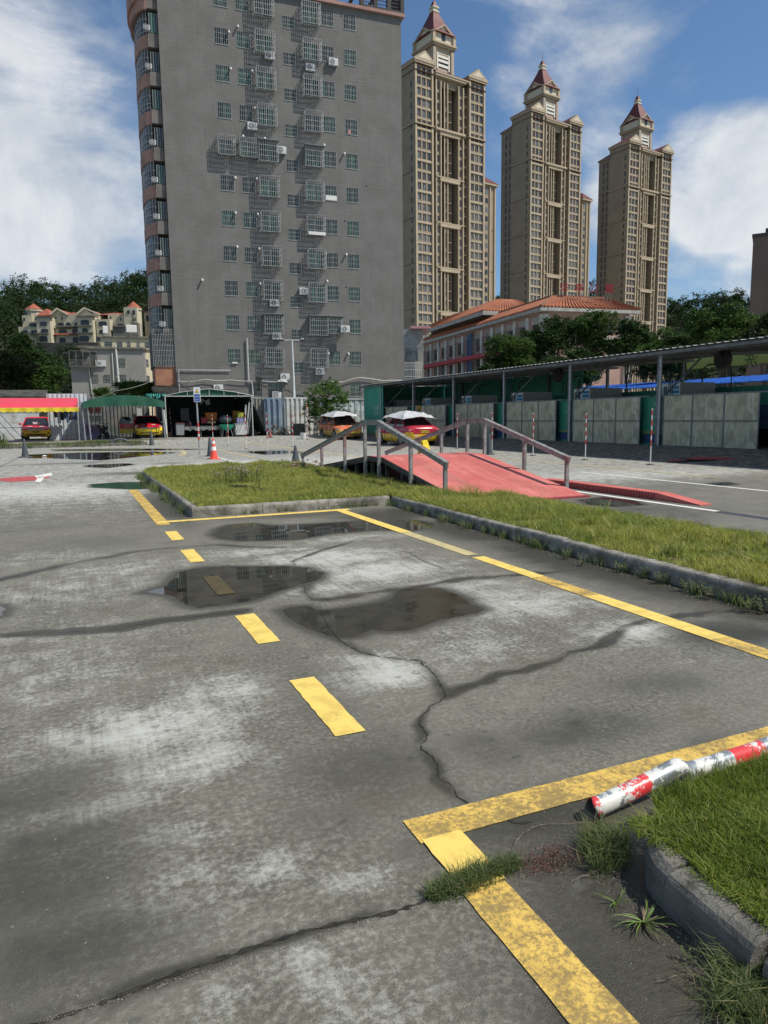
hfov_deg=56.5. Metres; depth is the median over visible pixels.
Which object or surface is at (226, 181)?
window
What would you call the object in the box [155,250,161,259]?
air conditioner
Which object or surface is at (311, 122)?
cage
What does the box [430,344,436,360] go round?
window
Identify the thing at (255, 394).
overhead cable
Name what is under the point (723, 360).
ceiling fan drum
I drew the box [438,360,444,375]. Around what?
window
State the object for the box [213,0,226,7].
window
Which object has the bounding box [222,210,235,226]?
window
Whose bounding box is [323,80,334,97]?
window
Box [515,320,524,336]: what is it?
window
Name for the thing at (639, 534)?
grass
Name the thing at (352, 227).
window
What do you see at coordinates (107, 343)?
window
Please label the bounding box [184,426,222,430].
tablecloth
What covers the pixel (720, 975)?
leafy weed
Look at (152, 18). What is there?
window
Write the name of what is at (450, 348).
window
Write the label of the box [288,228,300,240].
window
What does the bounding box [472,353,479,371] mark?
window
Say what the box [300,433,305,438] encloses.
bucket
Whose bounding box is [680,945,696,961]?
leafy weed
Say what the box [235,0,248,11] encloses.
window
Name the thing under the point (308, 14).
window
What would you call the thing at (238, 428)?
chest freezer
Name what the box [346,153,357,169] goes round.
window
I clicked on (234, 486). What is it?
fallen branch
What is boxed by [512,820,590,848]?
dry runner
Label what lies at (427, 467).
training ramp
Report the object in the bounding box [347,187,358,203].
window
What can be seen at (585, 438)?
marker pole
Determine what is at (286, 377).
air conditioner
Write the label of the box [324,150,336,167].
window
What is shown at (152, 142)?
air conditioner
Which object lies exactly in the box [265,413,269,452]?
marker pole
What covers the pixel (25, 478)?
road marking
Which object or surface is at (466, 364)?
window
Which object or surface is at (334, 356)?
window
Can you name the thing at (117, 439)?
painted tyre
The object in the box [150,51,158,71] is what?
window
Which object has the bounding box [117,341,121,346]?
window
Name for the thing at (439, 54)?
crown window
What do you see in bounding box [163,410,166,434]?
leaning tube
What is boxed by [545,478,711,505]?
balance beam
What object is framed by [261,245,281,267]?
window
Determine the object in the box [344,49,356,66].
window
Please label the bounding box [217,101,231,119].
window
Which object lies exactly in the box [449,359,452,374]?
window
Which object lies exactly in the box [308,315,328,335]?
window
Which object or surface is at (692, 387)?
wash machine
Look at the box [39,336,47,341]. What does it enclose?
window
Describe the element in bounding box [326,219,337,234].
window
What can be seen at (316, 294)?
window
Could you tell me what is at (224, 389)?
overhead cable
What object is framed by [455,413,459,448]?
marker pole
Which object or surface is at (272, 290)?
window
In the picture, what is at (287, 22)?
window
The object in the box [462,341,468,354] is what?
window
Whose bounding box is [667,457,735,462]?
balance beam
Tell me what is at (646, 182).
tower windows
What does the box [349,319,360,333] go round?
window
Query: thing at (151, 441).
traffic cone
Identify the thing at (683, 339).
tree
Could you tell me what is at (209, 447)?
traffic cone
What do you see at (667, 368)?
tree
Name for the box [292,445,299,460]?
traffic cone
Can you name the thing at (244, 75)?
window
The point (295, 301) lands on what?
window
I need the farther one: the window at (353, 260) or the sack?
the window at (353, 260)
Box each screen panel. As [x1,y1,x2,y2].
[383,406,410,423]
[411,404,449,436]
[451,402,498,438]
[500,399,563,440]
[565,396,650,444]
[653,391,767,448]
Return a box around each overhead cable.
[179,383,266,389]
[181,385,306,394]
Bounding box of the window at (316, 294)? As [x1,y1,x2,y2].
[308,282,327,303]
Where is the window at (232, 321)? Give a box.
[226,315,239,330]
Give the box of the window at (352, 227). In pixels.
[347,221,358,236]
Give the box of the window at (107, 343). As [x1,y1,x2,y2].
[105,341,111,345]
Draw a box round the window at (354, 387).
[350,383,361,396]
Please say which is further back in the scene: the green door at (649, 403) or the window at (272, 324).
the window at (272, 324)
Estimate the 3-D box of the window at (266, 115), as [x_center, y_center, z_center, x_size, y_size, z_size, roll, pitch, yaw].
[-10.447,-35.334,63.721,1.763,1.814,0.750,-4,8,-20]
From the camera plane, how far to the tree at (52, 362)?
107.19 m
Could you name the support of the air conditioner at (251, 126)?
attached to the apartment block at (244, 231)
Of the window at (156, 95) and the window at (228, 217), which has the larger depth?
the window at (228, 217)
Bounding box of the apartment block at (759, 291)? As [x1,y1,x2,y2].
[745,228,767,385]
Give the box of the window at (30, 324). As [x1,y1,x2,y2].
[29,323,36,326]
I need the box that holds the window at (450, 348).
[445,340,452,357]
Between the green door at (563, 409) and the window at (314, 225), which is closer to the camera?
the green door at (563, 409)
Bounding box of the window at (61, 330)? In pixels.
[58,329,66,332]
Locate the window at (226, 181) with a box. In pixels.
[220,174,234,191]
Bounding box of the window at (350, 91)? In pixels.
[345,84,356,101]
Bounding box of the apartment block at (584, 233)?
[578,193,592,295]
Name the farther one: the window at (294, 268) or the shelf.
the window at (294, 268)
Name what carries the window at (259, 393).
in the apartment block at (244, 231)
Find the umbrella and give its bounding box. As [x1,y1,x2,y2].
[82,425,99,438]
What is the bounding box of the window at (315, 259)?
[307,248,326,269]
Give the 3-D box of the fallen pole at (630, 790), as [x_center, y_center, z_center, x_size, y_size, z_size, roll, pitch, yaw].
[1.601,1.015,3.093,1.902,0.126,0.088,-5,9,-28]
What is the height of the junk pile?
1.043 m
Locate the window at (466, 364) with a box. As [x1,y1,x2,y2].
[462,361,468,372]
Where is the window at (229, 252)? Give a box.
[223,245,236,261]
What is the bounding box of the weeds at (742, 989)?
[0,433,767,1023]
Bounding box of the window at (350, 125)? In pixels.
[345,119,357,135]
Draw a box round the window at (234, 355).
[227,349,240,363]
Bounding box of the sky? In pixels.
[0,0,767,309]
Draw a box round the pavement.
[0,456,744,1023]
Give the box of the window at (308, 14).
[300,0,320,27]
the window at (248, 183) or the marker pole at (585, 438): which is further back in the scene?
the window at (248, 183)
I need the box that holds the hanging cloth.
[200,399,209,404]
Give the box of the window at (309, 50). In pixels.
[301,36,321,63]
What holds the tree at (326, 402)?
on the ground at (182, 710)
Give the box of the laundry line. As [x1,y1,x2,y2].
[53,411,78,423]
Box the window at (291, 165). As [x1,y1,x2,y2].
[286,159,298,172]
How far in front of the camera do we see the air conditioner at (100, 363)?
116.70 m
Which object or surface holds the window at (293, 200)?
in the apartment block at (244, 231)
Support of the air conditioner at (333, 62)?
attached to the apartment block at (244, 231)
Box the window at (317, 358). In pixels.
[310,348,328,367]
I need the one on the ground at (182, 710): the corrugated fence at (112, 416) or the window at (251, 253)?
the corrugated fence at (112, 416)
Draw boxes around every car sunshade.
[318,411,359,417]
[380,411,435,418]
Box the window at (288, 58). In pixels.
[283,52,295,65]
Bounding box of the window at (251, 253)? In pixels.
[244,247,257,262]
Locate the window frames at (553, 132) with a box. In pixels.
[530,132,576,299]
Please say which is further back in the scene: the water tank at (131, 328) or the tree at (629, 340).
the water tank at (131, 328)
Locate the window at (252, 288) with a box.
[246,281,258,297]
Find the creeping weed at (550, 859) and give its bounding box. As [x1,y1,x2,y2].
[495,834,608,885]
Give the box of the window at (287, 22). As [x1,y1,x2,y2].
[282,15,294,29]
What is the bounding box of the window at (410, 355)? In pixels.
[404,351,417,386]
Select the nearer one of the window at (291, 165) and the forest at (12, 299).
the window at (291, 165)
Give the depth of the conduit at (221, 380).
65.06 m
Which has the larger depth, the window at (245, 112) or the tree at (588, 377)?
the window at (245, 112)
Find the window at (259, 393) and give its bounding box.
[250,382,262,397]
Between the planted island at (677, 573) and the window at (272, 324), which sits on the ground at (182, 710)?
the planted island at (677, 573)
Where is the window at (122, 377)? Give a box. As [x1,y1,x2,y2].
[120,375,126,381]
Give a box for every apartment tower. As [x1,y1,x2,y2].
[401,1,487,340]
[500,52,583,302]
[596,96,674,391]
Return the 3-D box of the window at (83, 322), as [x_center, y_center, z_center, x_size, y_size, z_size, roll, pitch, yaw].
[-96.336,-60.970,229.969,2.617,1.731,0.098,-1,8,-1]
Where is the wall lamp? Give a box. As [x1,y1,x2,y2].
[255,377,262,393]
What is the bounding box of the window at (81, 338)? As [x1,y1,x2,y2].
[79,336,88,340]
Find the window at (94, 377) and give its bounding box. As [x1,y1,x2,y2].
[91,375,97,381]
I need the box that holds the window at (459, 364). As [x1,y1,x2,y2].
[458,357,460,372]
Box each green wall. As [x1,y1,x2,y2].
[364,371,582,432]
[456,385,767,443]
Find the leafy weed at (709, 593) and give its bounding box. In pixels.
[701,585,719,598]
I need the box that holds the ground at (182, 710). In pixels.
[0,430,767,1023]
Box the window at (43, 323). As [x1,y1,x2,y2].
[40,321,46,325]
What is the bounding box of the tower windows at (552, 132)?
[530,132,576,300]
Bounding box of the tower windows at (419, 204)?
[418,90,481,340]
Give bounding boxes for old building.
[423,295,640,391]
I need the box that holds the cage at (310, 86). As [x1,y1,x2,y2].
[302,73,322,98]
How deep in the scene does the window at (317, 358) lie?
68.13 m
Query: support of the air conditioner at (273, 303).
attached to the apartment block at (244, 231)
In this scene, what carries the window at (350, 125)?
in the apartment block at (244, 231)
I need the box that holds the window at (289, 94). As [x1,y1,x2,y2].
[284,88,296,101]
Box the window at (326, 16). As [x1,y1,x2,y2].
[321,9,333,27]
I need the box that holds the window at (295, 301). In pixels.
[290,296,302,307]
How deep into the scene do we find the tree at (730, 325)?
54.12 m
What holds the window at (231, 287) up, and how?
in the apartment block at (244, 231)
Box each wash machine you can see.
[390,400,419,410]
[422,398,451,433]
[462,395,497,434]
[511,392,551,401]
[574,388,621,421]
[661,382,714,396]
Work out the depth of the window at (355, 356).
69.57 m
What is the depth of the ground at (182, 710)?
3.42 m
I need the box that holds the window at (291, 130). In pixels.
[285,124,297,137]
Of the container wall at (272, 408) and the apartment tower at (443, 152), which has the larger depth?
the apartment tower at (443, 152)
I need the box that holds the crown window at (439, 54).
[438,54,447,69]
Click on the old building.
(453, 344)
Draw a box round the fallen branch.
[230,480,264,489]
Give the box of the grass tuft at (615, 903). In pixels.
[595,889,635,909]
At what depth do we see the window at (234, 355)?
65.53 m
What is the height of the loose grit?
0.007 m
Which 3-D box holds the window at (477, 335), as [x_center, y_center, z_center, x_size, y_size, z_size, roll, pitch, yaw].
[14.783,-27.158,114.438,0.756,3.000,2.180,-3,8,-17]
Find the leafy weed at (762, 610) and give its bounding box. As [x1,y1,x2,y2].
[752,597,767,613]
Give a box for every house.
[63,345,146,397]
[77,336,149,351]
[143,302,149,335]
[145,348,154,415]
[404,326,430,386]
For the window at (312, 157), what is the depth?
65.69 m
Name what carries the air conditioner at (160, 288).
attached to the apartment block at (244, 231)
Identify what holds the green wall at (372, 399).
attached to the wash shed at (682, 355)
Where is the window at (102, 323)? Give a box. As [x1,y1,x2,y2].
[99,321,106,325]
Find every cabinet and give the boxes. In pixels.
[174,422,183,434]
[179,408,188,420]
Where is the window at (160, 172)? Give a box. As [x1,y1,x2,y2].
[156,164,164,183]
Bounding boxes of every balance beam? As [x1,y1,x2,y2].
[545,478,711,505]
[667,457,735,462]
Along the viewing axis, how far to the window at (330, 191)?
66.79 m
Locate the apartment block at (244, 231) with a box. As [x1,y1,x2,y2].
[126,0,404,429]
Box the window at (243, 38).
[236,30,250,49]
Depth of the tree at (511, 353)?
62.46 m
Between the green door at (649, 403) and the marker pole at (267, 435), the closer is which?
the green door at (649, 403)
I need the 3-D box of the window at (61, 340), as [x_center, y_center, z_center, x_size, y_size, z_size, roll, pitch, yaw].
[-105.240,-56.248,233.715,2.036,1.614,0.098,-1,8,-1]
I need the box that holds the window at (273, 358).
[265,347,284,367]
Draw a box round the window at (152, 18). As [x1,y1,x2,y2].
[148,12,156,33]
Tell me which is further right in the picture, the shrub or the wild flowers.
the shrub
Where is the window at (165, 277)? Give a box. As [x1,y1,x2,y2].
[162,274,170,291]
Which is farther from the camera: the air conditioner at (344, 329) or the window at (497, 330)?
the window at (497, 330)
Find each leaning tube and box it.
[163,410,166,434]
[246,402,249,433]
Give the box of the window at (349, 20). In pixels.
[343,13,355,31]
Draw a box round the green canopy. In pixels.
[80,395,165,440]
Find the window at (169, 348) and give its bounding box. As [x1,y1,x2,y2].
[166,344,173,361]
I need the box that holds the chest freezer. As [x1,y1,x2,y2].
[233,423,243,434]
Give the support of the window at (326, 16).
in the apartment block at (244, 231)
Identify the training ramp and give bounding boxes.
[300,418,590,499]
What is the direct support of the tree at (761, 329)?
on the ground at (182, 710)
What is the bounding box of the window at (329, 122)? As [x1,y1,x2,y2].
[323,116,335,132]
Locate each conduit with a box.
[178,379,271,381]
[332,377,399,382]
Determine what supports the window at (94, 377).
in the house at (122, 364)
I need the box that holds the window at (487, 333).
[481,330,489,350]
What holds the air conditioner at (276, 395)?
attached to the apartment block at (244, 231)
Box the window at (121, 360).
[119,358,125,365]
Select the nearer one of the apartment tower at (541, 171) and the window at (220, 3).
the window at (220, 3)
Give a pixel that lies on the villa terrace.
(59, 327)
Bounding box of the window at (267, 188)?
[259,174,279,198]
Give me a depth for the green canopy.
42.94 m
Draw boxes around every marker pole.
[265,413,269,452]
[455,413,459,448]
[530,413,535,455]
[582,413,588,459]
[646,408,653,464]
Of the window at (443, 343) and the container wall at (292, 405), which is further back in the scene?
the window at (443, 343)
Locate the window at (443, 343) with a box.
[441,342,444,358]
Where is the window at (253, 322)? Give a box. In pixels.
[247,315,259,330]
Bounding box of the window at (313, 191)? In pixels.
[305,179,324,202]
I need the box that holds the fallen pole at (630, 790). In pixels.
[584,736,767,820]
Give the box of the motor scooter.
[97,423,108,438]
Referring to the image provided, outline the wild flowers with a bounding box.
[206,464,267,483]
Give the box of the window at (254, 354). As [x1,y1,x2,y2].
[248,349,261,364]
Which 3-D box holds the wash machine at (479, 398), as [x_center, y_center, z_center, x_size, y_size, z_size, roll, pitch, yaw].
[5.392,-5.419,40.312,1.735,2.280,1.100,-4,8,-23]
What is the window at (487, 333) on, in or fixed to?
in the old building
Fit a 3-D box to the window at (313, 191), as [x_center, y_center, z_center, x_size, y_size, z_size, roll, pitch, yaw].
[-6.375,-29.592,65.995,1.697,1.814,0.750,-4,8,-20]
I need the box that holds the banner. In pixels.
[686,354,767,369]
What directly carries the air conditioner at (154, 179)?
attached to the apartment block at (244, 231)
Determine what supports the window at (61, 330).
in the villa terrace
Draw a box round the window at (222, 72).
[216,64,229,82]
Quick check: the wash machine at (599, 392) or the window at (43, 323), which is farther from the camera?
the window at (43, 323)
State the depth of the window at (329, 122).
66.03 m
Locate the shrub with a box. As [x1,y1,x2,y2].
[305,407,324,434]
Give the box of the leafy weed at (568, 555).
[561,547,574,558]
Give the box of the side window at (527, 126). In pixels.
[504,126,527,302]
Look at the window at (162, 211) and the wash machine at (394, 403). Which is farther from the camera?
the window at (162, 211)
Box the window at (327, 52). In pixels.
[322,45,333,61]
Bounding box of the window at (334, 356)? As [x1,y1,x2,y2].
[329,351,340,365]
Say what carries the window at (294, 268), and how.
in the apartment block at (244, 231)
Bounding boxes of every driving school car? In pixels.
[19,417,50,439]
[119,415,162,437]
[375,417,438,444]
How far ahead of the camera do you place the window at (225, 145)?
62.95 m
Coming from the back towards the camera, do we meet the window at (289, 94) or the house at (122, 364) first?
the house at (122, 364)
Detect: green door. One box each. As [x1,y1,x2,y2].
[449,405,451,435]
[497,403,502,437]
[559,401,571,440]
[642,397,662,444]
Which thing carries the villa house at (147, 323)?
on the hills
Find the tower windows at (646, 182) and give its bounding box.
[626,182,666,390]
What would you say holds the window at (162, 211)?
in the apartment block at (244, 231)
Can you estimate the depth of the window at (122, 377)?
118.09 m
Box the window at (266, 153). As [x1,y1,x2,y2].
[257,138,279,164]
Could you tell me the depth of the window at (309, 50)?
64.24 m
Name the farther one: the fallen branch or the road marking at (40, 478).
the road marking at (40, 478)
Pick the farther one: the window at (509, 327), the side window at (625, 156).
the side window at (625, 156)
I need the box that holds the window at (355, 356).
[350,351,361,365]
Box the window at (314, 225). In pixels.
[306,214,325,236]
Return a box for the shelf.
[86,407,104,438]
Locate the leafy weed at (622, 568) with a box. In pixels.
[614,560,627,571]
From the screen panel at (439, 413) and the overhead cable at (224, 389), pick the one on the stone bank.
the screen panel at (439, 413)
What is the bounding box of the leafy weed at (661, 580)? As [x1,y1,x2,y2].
[654,572,668,583]
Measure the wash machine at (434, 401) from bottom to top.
2.280 m
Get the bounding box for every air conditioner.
[95,360,105,368]
[143,24,149,35]
[145,62,151,74]
[149,139,155,149]
[151,176,157,186]
[153,213,159,223]
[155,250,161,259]
[157,286,163,295]
[159,321,165,326]
[213,385,222,389]
[247,122,256,134]
[264,51,274,61]
[269,299,278,310]
[272,332,281,339]
[272,392,281,397]
[276,146,285,158]
[280,374,289,380]
[299,288,308,298]
[305,62,314,75]
[315,368,324,378]
[328,57,337,69]
[340,325,349,335]
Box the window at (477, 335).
[471,333,479,352]
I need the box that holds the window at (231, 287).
[225,280,238,296]
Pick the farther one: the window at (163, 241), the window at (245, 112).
the window at (245, 112)
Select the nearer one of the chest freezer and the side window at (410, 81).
the chest freezer
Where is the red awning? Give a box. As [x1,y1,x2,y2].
[0,398,79,440]
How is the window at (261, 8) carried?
in the apartment block at (244, 231)
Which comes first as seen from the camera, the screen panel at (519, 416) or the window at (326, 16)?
the screen panel at (519, 416)
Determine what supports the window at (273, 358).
in the apartment block at (244, 231)
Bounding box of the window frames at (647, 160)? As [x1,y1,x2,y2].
[626,160,666,391]
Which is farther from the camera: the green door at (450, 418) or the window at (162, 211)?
the window at (162, 211)
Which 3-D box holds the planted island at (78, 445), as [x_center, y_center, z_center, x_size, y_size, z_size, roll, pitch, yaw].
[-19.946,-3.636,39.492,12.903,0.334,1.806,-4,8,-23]
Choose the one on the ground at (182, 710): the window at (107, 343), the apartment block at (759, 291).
the apartment block at (759, 291)
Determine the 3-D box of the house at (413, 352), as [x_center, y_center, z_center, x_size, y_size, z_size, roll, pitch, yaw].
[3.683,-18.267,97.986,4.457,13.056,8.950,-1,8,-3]
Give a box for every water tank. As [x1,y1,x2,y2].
[102,326,107,334]
[126,325,136,333]
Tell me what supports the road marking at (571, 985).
on the ground at (182, 710)
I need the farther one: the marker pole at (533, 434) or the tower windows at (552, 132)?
the tower windows at (552, 132)
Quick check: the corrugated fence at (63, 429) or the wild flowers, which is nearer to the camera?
the wild flowers
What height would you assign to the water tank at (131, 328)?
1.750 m
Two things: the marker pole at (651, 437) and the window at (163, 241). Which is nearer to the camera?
the marker pole at (651, 437)
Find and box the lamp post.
[280,338,303,396]
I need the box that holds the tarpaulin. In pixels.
[145,393,165,398]
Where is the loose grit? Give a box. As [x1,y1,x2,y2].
[11,506,762,1023]
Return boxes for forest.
[0,268,749,393]
[1,274,711,351]
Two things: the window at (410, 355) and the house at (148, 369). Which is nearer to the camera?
the window at (410, 355)
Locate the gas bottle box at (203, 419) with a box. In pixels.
[200,417,206,422]
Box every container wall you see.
[251,397,263,434]
[263,398,282,434]
[281,397,313,434]
[318,398,363,432]
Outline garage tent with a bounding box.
[156,389,266,437]
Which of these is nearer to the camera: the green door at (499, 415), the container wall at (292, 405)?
the green door at (499, 415)
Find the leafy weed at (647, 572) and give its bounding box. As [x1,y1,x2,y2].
[640,567,650,576]
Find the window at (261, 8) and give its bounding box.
[253,0,273,19]
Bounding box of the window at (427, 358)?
[423,346,429,362]
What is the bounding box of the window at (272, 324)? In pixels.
[263,313,284,334]
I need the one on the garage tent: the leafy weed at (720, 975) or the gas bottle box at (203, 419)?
the gas bottle box at (203, 419)
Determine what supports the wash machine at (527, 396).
on the stone bank
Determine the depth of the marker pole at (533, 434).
25.93 m
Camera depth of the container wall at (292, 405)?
53.77 m
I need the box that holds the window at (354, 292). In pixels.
[348,287,360,301]
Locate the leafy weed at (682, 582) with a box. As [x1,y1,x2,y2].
[679,579,690,590]
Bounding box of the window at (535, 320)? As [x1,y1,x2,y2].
[532,317,538,328]
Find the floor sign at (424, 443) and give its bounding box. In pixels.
[417,440,429,453]
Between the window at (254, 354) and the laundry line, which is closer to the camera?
the laundry line
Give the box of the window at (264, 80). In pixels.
[255,65,276,92]
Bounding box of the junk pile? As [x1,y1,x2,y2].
[254,422,318,435]
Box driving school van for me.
[318,415,361,438]
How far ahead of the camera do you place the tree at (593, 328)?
68.36 m
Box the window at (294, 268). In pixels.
[289,262,301,274]
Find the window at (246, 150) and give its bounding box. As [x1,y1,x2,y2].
[239,136,256,159]
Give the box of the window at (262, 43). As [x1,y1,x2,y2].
[254,28,275,54]
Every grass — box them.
[142,458,767,586]
[608,742,767,936]
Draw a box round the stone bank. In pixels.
[353,433,767,468]
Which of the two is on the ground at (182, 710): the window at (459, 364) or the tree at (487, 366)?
the tree at (487, 366)
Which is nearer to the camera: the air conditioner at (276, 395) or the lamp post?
the lamp post
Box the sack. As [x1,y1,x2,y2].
[219,415,232,422]
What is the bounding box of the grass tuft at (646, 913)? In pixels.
[618,894,682,938]
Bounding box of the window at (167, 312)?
[164,309,171,326]
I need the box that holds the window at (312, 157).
[303,143,324,168]
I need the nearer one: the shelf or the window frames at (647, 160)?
the shelf
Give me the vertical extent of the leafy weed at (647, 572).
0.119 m
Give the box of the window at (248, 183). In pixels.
[242,176,255,193]
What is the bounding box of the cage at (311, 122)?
[303,109,323,134]
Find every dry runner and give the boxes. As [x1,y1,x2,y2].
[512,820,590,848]
[571,867,598,881]
[657,969,737,981]
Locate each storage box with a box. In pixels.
[235,417,243,422]
[236,412,243,416]
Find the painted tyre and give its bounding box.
[110,438,128,442]
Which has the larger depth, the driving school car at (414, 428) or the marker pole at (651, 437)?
the driving school car at (414, 428)
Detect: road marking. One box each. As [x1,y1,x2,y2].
[0,476,48,481]
[35,473,51,481]
[129,489,767,1023]
[156,509,727,890]
[203,575,234,594]
[218,457,765,510]
[219,442,710,554]
[718,511,767,519]
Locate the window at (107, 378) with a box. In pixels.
[104,375,110,381]
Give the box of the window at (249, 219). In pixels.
[243,212,256,228]
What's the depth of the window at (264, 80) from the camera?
63.43 m
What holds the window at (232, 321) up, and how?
in the apartment block at (244, 231)
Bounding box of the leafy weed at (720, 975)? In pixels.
[712,959,732,986]
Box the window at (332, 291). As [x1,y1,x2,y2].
[327,285,338,300]
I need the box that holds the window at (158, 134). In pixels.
[154,127,162,146]
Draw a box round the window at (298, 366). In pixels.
[294,362,304,373]
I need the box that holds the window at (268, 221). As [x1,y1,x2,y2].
[260,210,280,233]
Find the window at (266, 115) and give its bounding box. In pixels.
[256,102,277,128]
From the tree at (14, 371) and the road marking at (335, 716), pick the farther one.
the tree at (14, 371)
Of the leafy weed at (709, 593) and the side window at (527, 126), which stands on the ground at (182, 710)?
the leafy weed at (709, 593)
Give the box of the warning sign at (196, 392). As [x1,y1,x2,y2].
[193,387,200,454]
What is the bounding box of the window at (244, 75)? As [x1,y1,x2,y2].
[238,67,251,85]
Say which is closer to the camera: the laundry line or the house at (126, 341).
the laundry line
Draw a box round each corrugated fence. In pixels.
[46,394,87,439]
[87,398,149,436]
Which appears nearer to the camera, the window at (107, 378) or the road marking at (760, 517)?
the road marking at (760, 517)
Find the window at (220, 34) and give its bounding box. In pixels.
[214,26,228,45]
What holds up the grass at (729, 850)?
on the planted island at (678, 895)
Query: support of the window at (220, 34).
in the apartment block at (244, 231)
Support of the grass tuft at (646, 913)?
on the ground at (182, 710)
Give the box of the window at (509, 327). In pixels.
[503,324,512,335]
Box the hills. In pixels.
[0,294,746,393]
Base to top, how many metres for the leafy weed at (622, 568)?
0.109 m
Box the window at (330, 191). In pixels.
[325,185,336,201]
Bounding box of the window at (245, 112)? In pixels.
[239,104,252,121]
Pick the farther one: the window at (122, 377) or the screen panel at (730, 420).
the window at (122, 377)
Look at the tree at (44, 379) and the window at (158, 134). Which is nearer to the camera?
the window at (158, 134)
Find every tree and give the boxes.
[0,347,40,389]
[6,361,71,393]
[7,331,48,365]
[42,357,67,393]
[92,386,114,397]
[110,378,156,398]
[302,376,352,417]
[472,363,493,381]
[482,332,535,377]
[515,313,581,363]
[538,346,605,384]
[563,308,623,385]
[601,317,653,391]
[631,343,709,381]
[634,326,675,389]
[659,332,704,379]
[680,300,760,386]
[735,311,767,384]
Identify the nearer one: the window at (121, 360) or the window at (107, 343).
the window at (121, 360)
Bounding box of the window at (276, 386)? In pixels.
[268,382,282,398]
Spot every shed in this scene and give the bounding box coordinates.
[0,389,47,438]
[359,336,767,445]
[583,374,767,388]
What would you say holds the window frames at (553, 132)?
in the apartment tower at (541, 171)
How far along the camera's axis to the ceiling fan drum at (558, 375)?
34.82 m
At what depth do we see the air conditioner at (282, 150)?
64.47 m
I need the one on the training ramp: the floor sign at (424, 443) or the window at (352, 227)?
the floor sign at (424, 443)
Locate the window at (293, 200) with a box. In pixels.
[287,194,299,206]
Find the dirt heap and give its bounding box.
[265,459,319,467]
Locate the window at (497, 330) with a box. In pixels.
[492,327,500,345]
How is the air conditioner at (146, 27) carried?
attached to the apartment block at (244, 231)
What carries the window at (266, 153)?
in the apartment block at (244, 231)
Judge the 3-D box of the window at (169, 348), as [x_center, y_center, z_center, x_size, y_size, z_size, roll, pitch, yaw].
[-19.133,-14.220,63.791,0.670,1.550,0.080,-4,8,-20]
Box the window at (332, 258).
[327,252,338,267]
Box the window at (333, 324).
[327,316,343,334]
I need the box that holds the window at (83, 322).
[81,320,88,324]
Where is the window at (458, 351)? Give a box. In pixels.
[454,338,460,355]
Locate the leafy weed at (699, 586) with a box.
[692,581,705,589]
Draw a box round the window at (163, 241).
[160,238,168,256]
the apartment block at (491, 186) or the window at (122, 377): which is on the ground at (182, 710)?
the apartment block at (491, 186)
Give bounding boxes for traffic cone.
[18,439,31,457]
[149,431,153,444]
[205,437,210,456]
[207,438,220,458]
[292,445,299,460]
[486,434,494,454]
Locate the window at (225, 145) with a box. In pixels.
[217,133,235,156]
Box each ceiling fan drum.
[552,368,563,400]
[714,340,732,391]
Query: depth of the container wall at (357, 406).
55.36 m
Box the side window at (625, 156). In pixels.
[600,156,625,300]
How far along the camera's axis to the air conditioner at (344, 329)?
67.83 m
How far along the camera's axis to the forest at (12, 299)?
339.74 m
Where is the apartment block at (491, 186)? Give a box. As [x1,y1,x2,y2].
[484,177,498,302]
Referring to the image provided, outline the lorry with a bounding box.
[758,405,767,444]
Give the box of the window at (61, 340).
[59,338,65,342]
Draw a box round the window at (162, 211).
[158,201,166,220]
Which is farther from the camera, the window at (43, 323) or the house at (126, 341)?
the window at (43, 323)
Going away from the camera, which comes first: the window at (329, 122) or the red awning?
the red awning
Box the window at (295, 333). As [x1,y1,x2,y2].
[291,329,302,340]
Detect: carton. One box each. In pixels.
[204,412,216,419]
[232,411,240,422]
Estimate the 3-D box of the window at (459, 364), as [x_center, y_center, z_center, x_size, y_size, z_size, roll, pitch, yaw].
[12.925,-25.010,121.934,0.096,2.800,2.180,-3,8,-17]
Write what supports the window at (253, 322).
in the apartment block at (244, 231)
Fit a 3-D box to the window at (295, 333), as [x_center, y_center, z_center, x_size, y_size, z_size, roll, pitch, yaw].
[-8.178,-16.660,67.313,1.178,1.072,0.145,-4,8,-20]
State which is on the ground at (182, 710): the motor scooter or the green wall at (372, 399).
the motor scooter
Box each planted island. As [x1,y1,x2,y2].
[0,440,146,448]
[143,472,767,610]
[644,805,767,992]
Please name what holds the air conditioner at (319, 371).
attached to the apartment block at (244, 231)
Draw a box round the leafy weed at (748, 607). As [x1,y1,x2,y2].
[739,595,756,611]
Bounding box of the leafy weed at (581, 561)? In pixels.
[577,553,587,565]
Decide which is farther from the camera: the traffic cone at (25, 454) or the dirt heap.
the traffic cone at (25, 454)
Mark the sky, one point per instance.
(71, 203)
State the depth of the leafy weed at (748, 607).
5.37 m
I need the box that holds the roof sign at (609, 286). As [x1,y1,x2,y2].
[559,283,613,302]
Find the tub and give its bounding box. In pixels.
[95,407,100,412]
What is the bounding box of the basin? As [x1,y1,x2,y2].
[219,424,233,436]
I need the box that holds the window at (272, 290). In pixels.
[262,279,282,301]
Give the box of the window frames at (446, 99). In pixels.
[418,99,481,339]
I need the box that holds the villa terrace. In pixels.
[18,301,142,367]
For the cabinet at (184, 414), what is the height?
0.898 m
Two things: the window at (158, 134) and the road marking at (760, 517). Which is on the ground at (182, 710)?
the road marking at (760, 517)
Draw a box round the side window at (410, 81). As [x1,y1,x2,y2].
[410,81,413,323]
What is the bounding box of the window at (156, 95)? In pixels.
[152,89,160,109]
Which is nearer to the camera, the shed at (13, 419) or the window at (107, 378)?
the shed at (13, 419)
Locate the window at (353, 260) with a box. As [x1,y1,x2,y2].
[348,254,359,269]

